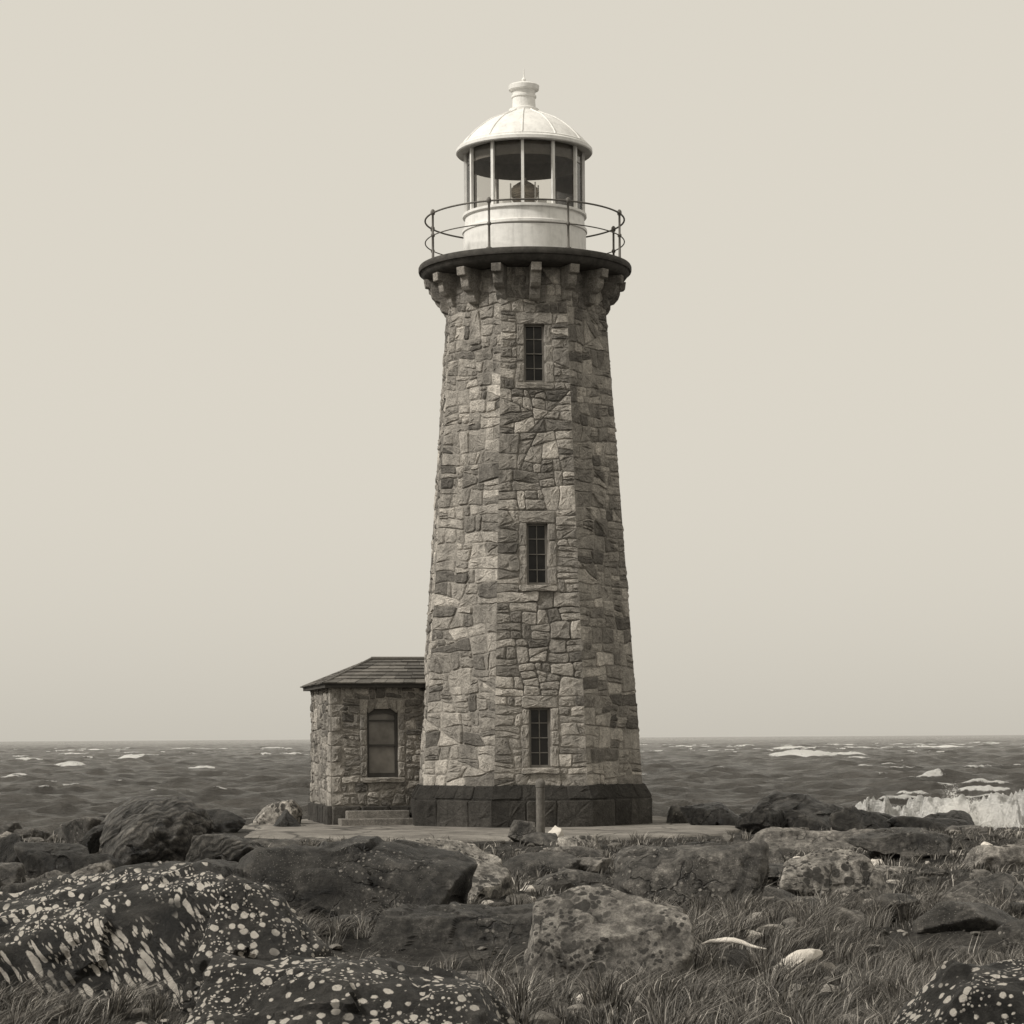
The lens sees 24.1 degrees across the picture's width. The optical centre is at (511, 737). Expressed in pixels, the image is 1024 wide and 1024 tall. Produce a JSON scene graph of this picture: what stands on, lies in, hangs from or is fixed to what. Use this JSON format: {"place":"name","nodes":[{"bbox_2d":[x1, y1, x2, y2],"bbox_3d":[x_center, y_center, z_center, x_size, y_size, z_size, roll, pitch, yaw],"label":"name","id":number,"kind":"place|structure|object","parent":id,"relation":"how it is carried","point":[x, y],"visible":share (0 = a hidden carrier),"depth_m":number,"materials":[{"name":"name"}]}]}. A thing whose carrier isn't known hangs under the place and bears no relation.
{"place":"outdoors","nodes":[
{"label":"outdoors","id":0,"kind":"place"},
{"bbox_2d":[242,816,741,841],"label":"pavement","id":1,"kind":"structure","parent":0,"point":[313,830],"depth_m":43.78,"materials":[{"name":"concrete"}]},
{"bbox_2d":[300,657,425,825],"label":"stone hut","id":2,"kind":"object","parent":1,"relation":"on","point":[367,717],"visible":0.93,"depth_m":47.90,"materials":[{"name":"stone"}]},
{"bbox_2d":[369,713,394,772],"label":"hut window glass","id":3,"kind":"structure","parent":2,"relation":"in","point":[381,758],"depth_m":47.98,"materials":[{"name":"grey glass"}]},
{"bbox_2d":[367,708,397,777],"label":"hut window frame","id":4,"kind":"structure","parent":2,"relation":"in","point":[375,711],"depth_m":47.95,"materials":[{"name":"paint"}]},
{"bbox_2d":[410,69,651,827],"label":"lighthouse","id":5,"kind":"object","parent":1,"relation":"on","point":[529,670],"visible":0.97,"depth_m":46.46,"materials":[{"name":"stone"}]},
{"bbox_2d":[526,327,547,764],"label":"tower window glass","id":6,"kind":"structure","parent":5,"relation":"in","point":[530,359],"depth_m":46.29,"materials":[{"name":"black glass"}]},
{"bbox_2d":[524,325,550,767],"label":"tower window frames","id":7,"kind":"structure","parent":5,"relation":"in","point":[543,362],"depth_m":46.26,"materials":[{"name":"paint"}]},
{"bbox_2d":[535,778,544,832],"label":"marker post","id":8,"kind":"object","parent":1,"relation":"on","point":[540,803],"visible":0.64,"depth_m":41.03,"materials":[{"name":"stone"}]},
{"bbox_2d":[0,735,1023,832],"bbox_3d":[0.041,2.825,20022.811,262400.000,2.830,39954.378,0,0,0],"label":"sea","id":9,"kind":"structure","parent":0,"point":[49,786],"depth_m":205.93,"materials":[{"name":"liquid"}]},
{"bbox_2d":[920,783,1023,829],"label":"sea spray","id":10,"kind":"object","parent":9,"relation":"on","point":[976,821],"visible":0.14,"depth_m":63.49,"materials":[{"name":"liquid"}]},
{"bbox_2d":[0,0,1023,740],"label":"sky","id":11,"kind":"structure","parent":0,"point":[222,335],"materials":[{"name":"beige"}]},
{"bbox_2d":[0,824,1023,1023],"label":"ground","id":12,"kind":"structure","parent":0,"point":[349,943],"depth_m":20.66,"materials":[{"name":"grey plant"}]},
{"bbox_2d":[0,831,11,837],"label":"boulder","id":13,"kind":"object","parent":12,"relation":"on","point":[6,833],"visible":0.24,"depth_m":40.07,"materials":[{"name":"grey stone"}]},
{"bbox_2d":[0,917,21,927],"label":"boulder","id":14,"kind":"object","parent":12,"relation":"on","point":[4,921],"visible":0.02,"depth_m":16.50,"materials":[{"name":"grey stone"}]},
{"bbox_2d":[0,833,22,862],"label":"boulder","id":15,"kind":"object","parent":12,"relation":"on","point":[7,850],"visible":0.16,"depth_m":31.40,"materials":[{"name":"grey stone"}]},
{"bbox_2d":[0,822,22,834],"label":"boulder","id":16,"kind":"object","parent":12,"relation":"on","point":[10,827],"visible":0.23,"depth_m":40.54,"materials":[{"name":"grey stone"}]},
{"bbox_2d":[0,862,26,884],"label":"boulder","id":17,"kind":"object","parent":12,"relation":"on","point":[12,872],"visible":0.53,"depth_m":28.73,"materials":[{"name":"grey stone"}]},
{"bbox_2d":[0,881,44,892],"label":"boulder","id":18,"kind":"object","parent":12,"relation":"on","point":[15,887],"visible":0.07,"depth_m":22.82,"materials":[{"name":"grey stone"}]},
{"bbox_2d":[11,828,52,839],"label":"boulder","id":19,"kind":"object","parent":12,"relation":"on","point":[29,832],"visible":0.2,"depth_m":40.54,"materials":[{"name":"grey stone"}]},
{"bbox_2d":[23,837,43,841],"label":"boulder","id":20,"kind":"object","parent":12,"relation":"on","point":[37,839],"visible":0.63,"depth_m":39.90,"materials":[{"name":"grey stone"}]},
{"bbox_2d":[27,870,64,881],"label":"boulder","id":21,"kind":"object","parent":12,"relation":"on","point":[46,876],"visible":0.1,"depth_m":26.15,"materials":[{"name":"grey stone"}]},
{"bbox_2d":[14,841,89,877],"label":"boulder","id":22,"kind":"object","parent":12,"relation":"on","point":[36,858],"visible":0.54,"depth_m":30.35,"materials":[{"name":"grey stone"}]},
{"bbox_2d":[52,827,63,839],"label":"boulder","id":23,"kind":"object","parent":12,"relation":"on","point":[58,830],"visible":0.15,"depth_m":42.04,"materials":[{"name":"grey stone"}]},
{"bbox_2d":[60,816,104,843],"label":"boulder","id":24,"kind":"object","parent":12,"relation":"on","point":[75,830],"visible":0.48,"depth_m":39.01,"materials":[{"name":"grey stone"}]},
{"bbox_2d":[77,821,105,853],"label":"boulder","id":25,"kind":"object","parent":12,"relation":"on","point":[90,840],"visible":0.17,"depth_m":33.11,"materials":[{"name":"grey stone"}]},
{"bbox_2d":[73,860,115,875],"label":"boulder","id":26,"kind":"object","parent":12,"relation":"on","point":[103,866],"visible":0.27,"depth_m":28.26,"materials":[{"name":"grey stone"}]},
{"bbox_2d":[70,853,122,872],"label":"boulder","id":27,"kind":"object","parent":12,"relation":"on","point":[82,861],"visible":0.27,"depth_m":30.28,"materials":[{"name":"grey stone"}]},
{"bbox_2d":[0,861,224,1009],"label":"boulder","id":28,"kind":"object","parent":12,"relation":"on","point":[96,930],"visible":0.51,"depth_m":16.30,"materials":[{"name":"black stone"}]},
{"bbox_2d":[99,796,213,865],"bbox_3d":[-4.934,1.370,32.960,1.517,1.145,1.935,0,0,-21],"label":"boulder","id":29,"kind":"object","parent":12,"relation":"on","point":[141,829],"visible":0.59,"depth_m":32.22,"materials":[{"name":"grey stone"}]},
{"bbox_2d":[168,858,237,877],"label":"boulder","id":30,"kind":"object","parent":12,"relation":"on","point":[225,868],"visible":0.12,"depth_m":27.56,"materials":[{"name":"grey stone"}]},
{"bbox_2d":[184,833,265,861],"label":"boulder","id":31,"kind":"object","parent":12,"relation":"on","point":[227,847],"visible":0.4,"depth_m":31.32,"materials":[{"name":"grey stone"}]},
{"bbox_2d":[206,809,245,832],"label":"boulder","id":32,"kind":"object","parent":12,"relation":"on","point":[225,821],"visible":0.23,"depth_m":45.61,"materials":[{"name":"grey stone"}]},
{"bbox_2d":[178,875,338,1017],"bbox_3d":[-1.682,1.639,16.054,1.129,1.476,1.302,0,0,0],"label":"boulder","id":33,"kind":"object","parent":12,"relation":"on","point":[248,919],"visible":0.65,"depth_m":15.64,"materials":[{"name":"black stone"}]},
{"bbox_2d":[254,839,298,846],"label":"boulder","id":34,"kind":"object","parent":12,"relation":"on","point":[275,843],"visible":0.29,"depth_m":36.37,"materials":[{"name":"grey stone"}]},
{"bbox_2d":[253,800,301,824],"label":"boulder","id":35,"kind":"object","parent":12,"relation":"on","point":[271,813],"visible":0.54,"depth_m":48.33,"materials":[{"name":"grey stone"}]},
{"bbox_2d":[273,809,300,826],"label":"boulder","id":36,"kind":"object","parent":12,"relation":"on","point":[286,818],"visible":0.43,"depth_m":46.98,"materials":[{"name":"grey stone"}]},
{"bbox_2d":[318,841,331,846],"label":"boulder","id":37,"kind":"object","parent":12,"relation":"on","point":[324,843],"visible":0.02,"depth_m":33.47,"materials":[{"name":"grey stone"}]},
{"bbox_2d":[324,915,371,926],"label":"boulder","id":38,"kind":"object","parent":12,"relation":"on","point":[350,916],"visible":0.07,"depth_m":21.06,"materials":[{"name":"grey stone"}]},
{"bbox_2d":[186,953,519,1023],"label":"boulder","id":39,"kind":"object","parent":12,"relation":"on","point":[289,989],"visible":1,"depth_m":12.88,"materials":[{"name":"black stone"}]},
{"bbox_2d":[233,835,477,923],"bbox_3d":[-1.547,1.513,23.399,2.406,1.106,1.432,0,0,10],"label":"boulder","id":40,"kind":"object","parent":12,"relation":"on","point":[358,873],"visible":0.59,"depth_m":22.95,"materials":[{"name":"grey stone"}]},
{"bbox_2d":[368,901,533,952],"bbox_3d":[-0.424,1.624,19.719,1.480,0.542,0.988,0,0,0],"label":"boulder","id":41,"kind":"object","parent":12,"relation":"on","point":[410,927],"visible":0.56,"depth_m":19.48,"materials":[{"name":"grey stone"}]},
{"bbox_2d":[415,837,511,899],"bbox_3d":[-0.638,1.682,26.728,1.288,1.135,1.042,0,0,0],"label":"boulder","id":42,"kind":"object","parent":12,"relation":"on","point":[491,874],"visible":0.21,"depth_m":26.72,"materials":[{"name":"grey stone"}]},
{"bbox_2d":[458,971,516,984],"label":"boulder","id":43,"kind":"object","parent":12,"relation":"on","point":[473,975],"visible":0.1,"depth_m":17.46,"materials":[{"name":"grey stone"}]},
{"bbox_2d":[0,826,1023,1023],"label":"rocks","id":44,"kind":"object","parent":12,"relation":"on","point":[561,885],"visible":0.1,"depth_m":21.19,"materials":[{"name":"grey stone"}]},
{"bbox_2d":[508,820,536,841],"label":"rock","id":45,"kind":"object","parent":12,"relation":"on","point":[519,829],"depth_m":40.61,"materials":[{"name":"grey stone"}]},
{"bbox_2d":[519,832,557,845],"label":"boulder","id":46,"kind":"object","parent":12,"relation":"on","point":[538,839],"visible":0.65,"depth_m":37.58,"materials":[{"name":"grey stone"}]},
{"bbox_2d":[502,851,580,876],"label":"boulder","id":47,"kind":"object","parent":12,"relation":"on","point":[554,861],"visible":0.46,"depth_m":30.43,"materials":[{"name":"grey stone"}]},
{"bbox_2d":[548,826,563,836],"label":"white stone","id":48,"kind":"object","parent":12,"relation":"on","point":[558,831],"visible":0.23,"depth_m":40.75,"materials":[{"name":"white stone"}]},
{"bbox_2d":[531,868,610,889],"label":"boulder","id":49,"kind":"object","parent":12,"relation":"on","point":[576,878],"visible":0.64,"depth_m":28.14,"materials":[{"name":"grey stone"}]},
{"bbox_2d":[539,846,603,857],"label":"boulder","id":50,"kind":"object","parent":12,"relation":"on","point":[574,851],"visible":0.3,"depth_m":34.04,"materials":[{"name":"grey stone"}]},
{"bbox_2d":[557,835,600,848],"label":"boulder","id":51,"kind":"object","parent":12,"relation":"on","point":[568,840],"visible":0.6,"depth_m":36.47,"materials":[{"name":"grey stone"}]},
{"bbox_2d":[578,857,610,872],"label":"boulder","id":52,"kind":"object","parent":12,"relation":"on","point":[597,863],"visible":0.84,"depth_m":30.82,"materials":[{"name":"grey stone"}]},
{"bbox_2d":[523,884,694,984],"bbox_3d":[0.701,1.565,17.919,1.278,0.918,1.020,0,0,0],"label":"boulder","id":53,"kind":"object","parent":12,"relation":"on","point":[573,929],"visible":0.66,"depth_m":17.65,"materials":[{"name":"grey stone"}]},
{"bbox_2d":[666,805,687,822],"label":"boulder","id":54,"kind":"object","parent":12,"relation":"on","point":[675,814],"visible":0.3,"depth_m":47.28,"materials":[{"name":"grey stone"}]},
{"bbox_2d":[611,840,769,913],"bbox_3d":[1.848,1.480,24.602,1.611,0.884,1.291,0,0,14],"label":"boulder","id":55,"kind":"object","parent":12,"relation":"on","point":[692,869],"visible":0.69,"depth_m":24.11,"materials":[{"name":"grey stone"}]},
{"bbox_2d":[686,842,714,844],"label":"boulder","id":56,"kind":"object","parent":12,"relation":"on","point":[694,843],"visible":0.33,"depth_m":38.21,"materials":[{"name":"grey stone"}]},
{"bbox_2d":[680,802,741,825],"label":"boulder","id":57,"kind":"object","parent":12,"relation":"on","point":[714,813],"visible":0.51,"depth_m":46.21,"materials":[{"name":"grey stone"}]},
{"bbox_2d":[701,937,765,948],"bbox_3d":[1.800,1.664,19.500,0.586,0.085,0.048,0,0,31],"label":"driftwood","id":58,"kind":"object","parent":12,"relation":"on","point":[734,941],"visible":0.86,"depth_m":19.49,"materials":[{"name":"wood"}]},
{"bbox_2d":[738,812,747,817],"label":"boulder","id":59,"kind":"object","parent":12,"relation":"on","point":[742,815],"visible":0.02,"depth_m":49.03,"materials":[{"name":"grey stone"}]},
{"bbox_2d":[735,808,786,833],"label":"boulder","id":60,"kind":"object","parent":12,"relation":"on","point":[758,820],"visible":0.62,"depth_m":43.10,"materials":[{"name":"grey stone"}]},
{"bbox_2d":[768,863,783,880],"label":"boulder","id":61,"kind":"object","parent":12,"relation":"on","point":[775,869],"visible":0.12,"depth_m":28.57,"materials":[{"name":"grey stone"}]},
{"bbox_2d":[769,849,786,862],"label":"boulder","id":62,"kind":"object","parent":12,"relation":"on","point":[775,855],"visible":0.16,"depth_m":32.53,"materials":[{"name":"grey stone"}]},
{"bbox_2d":[761,887,795,903],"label":"boulder","id":63,"kind":"object","parent":12,"relation":"on","point":[779,893],"visible":0.06,"depth_m":25.66,"materials":[{"name":"grey stone"}]},
{"bbox_2d":[751,791,842,830],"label":"boulder","id":64,"kind":"object","parent":12,"relation":"on","point":[805,810],"visible":0.35,"depth_m":44.31,"materials":[{"name":"grey stone"}]},
{"bbox_2d":[774,948,822,970],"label":"bleached stone","id":65,"kind":"object","parent":12,"relation":"on","point":[813,952],"visible":0.44,"depth_m":19.04,"materials":[{"name":"white stone"}]},
{"bbox_2d":[774,896,822,905],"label":"boulder","id":66,"kind":"object","parent":12,"relation":"on","point":[791,900],"visible":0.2,"depth_m":25.11,"materials":[{"name":"grey stone"}]},
{"bbox_2d":[737,827,875,851],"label":"boulder","id":67,"kind":"object","parent":12,"relation":"on","point":[804,838],"visible":0.52,"depth_m":37.34,"materials":[{"name":"grey stone"}]},
{"bbox_2d":[803,898,846,906],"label":"boulder","id":68,"kind":"object","parent":12,"relation":"on","point":[810,899],"visible":0.1,"depth_m":23.19,"materials":[{"name":"grey stone"}]},
{"bbox_2d":[777,848,892,897],"bbox_3d":[3.564,1.595,26.769,1.424,0.735,0.930,0,0,-9],"label":"boulder","id":69,"kind":"object","parent":12,"relation":"on","point":[815,869],"visible":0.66,"depth_m":26.46,"materials":[{"name":"grey stone"}]},
{"bbox_2d":[831,907,873,924],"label":"boulder","id":70,"kind":"object","parent":12,"relation":"on","point":[853,915],"visible":0.34,"depth_m":21.59,"materials":[{"name":"grey stone"}]},
{"bbox_2d":[829,806,892,830],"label":"boulder","id":71,"kind":"object","parent":12,"relation":"on","point":[847,818],"visible":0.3,"depth_m":42.88,"materials":[{"name":"grey stone"}]},
{"bbox_2d":[863,944,883,954],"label":"boulder","id":72,"kind":"object","parent":12,"relation":"on","point":[875,948],"visible":0.5,"depth_m":20.14,"materials":[{"name":"grey stone"}]},
{"bbox_2d":[874,812,894,826],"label":"boulder","id":73,"kind":"object","parent":12,"relation":"on","point":[888,816],"visible":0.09,"depth_m":43.53,"materials":[{"name":"grey stone"}]},
{"bbox_2d":[863,893,922,920],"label":"boulder","id":74,"kind":"object","parent":12,"relation":"on","point":[892,897],"visible":0.27,"depth_m":22.59,"materials":[{"name":"grey stone"}]},
{"bbox_2d":[874,865,914,874],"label":"boulder","id":75,"kind":"object","parent":12,"relation":"on","point":[896,869],"visible":0.56,"depth_m":29.59,"materials":[{"name":"grey stone"}]},
{"bbox_2d":[846,827,952,857],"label":"boulder","id":76,"kind":"object","parent":12,"relation":"on","point":[897,841],"visible":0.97,"depth_m":32.87,"materials":[{"name":"grey stone"}]},
{"bbox_2d":[887,816,971,832],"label":"boulder","id":77,"kind":"object","parent":12,"relation":"on","point":[919,822],"visible":0.47,"depth_m":42.59,"materials":[{"name":"grey stone"}]},
{"bbox_2d":[917,867,947,876],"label":"boulder","id":78,"kind":"object","parent":12,"relation":"on","point":[934,870],"visible":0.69,"depth_m":29.02,"materials":[{"name":"grey stone"}]},
{"bbox_2d":[923,810,974,824],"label":"boulder","id":79,"kind":"object","parent":12,"relation":"on","point":[959,814],"visible":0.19,"depth_m":43.34,"materials":[{"name":"grey stone"}]},
{"bbox_2d":[911,892,986,904],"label":"boulder","id":80,"kind":"object","parent":12,"relation":"on","point":[964,897],"visible":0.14,"depth_m":23.12,"materials":[{"name":"grey stone"}]},
{"bbox_2d":[889,959,1023,1023],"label":"boulder","id":81,"kind":"object","parent":12,"relation":"on","point":[952,991],"visible":1,"depth_m":12.89,"materials":[{"name":"black stone"}]},
{"bbox_2d":[942,825,982,832],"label":"boulder","id":82,"kind":"object","parent":12,"relation":"on","point":[962,827],"visible":0.27,"depth_m":40.90,"materials":[{"name":"grey stone"}]},
{"bbox_2d":[911,901,1018,933],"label":"boulder","id":83,"kind":"object","parent":12,"relation":"on","point":[944,916],"visible":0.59,"depth_m":21.04,"materials":[{"name":"grey stone"}]},
{"bbox_2d":[928,946,1008,966],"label":"boulder","id":84,"kind":"object","parent":12,"relation":"on","point":[965,949],"visible":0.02,"depth_m":18.60,"materials":[{"name":"grey stone"}]},
{"bbox_2d":[969,871,991,878],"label":"boulder","id":85,"kind":"object","parent":12,"relation":"on","point":[979,874],"visible":0.59,"depth_m":28.48,"materials":[{"name":"grey stone"}]},
{"bbox_2d":[947,872,1023,901],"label":"boulder","id":86,"kind":"object","parent":12,"relation":"on","point":[987,883],"visible":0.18,"depth_m":24.90,"materials":[{"name":"grey stone"}]},
{"bbox_2d":[962,845,1023,871],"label":"boulder","id":87,"kind":"object","parent":12,"relation":"on","point":[994,855],"visible":0.7,"depth_m":30.45,"materials":[{"name":"grey stone"}]},
{"bbox_2d":[996,919,1023,951],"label":"boulder","id":88,"kind":"object","parent":12,"relation":"on","point":[1004,930],"visible":0.73,"depth_m":19.95,"materials":[{"name":"grey stone"}]},
{"bbox_2d":[1006,902,1023,918],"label":"boulder","id":89,"kind":"object","parent":12,"relation":"on","point":[1018,906],"visible":0.38,"depth_m":22.46,"materials":[{"name":"grey stone"}]}
]}

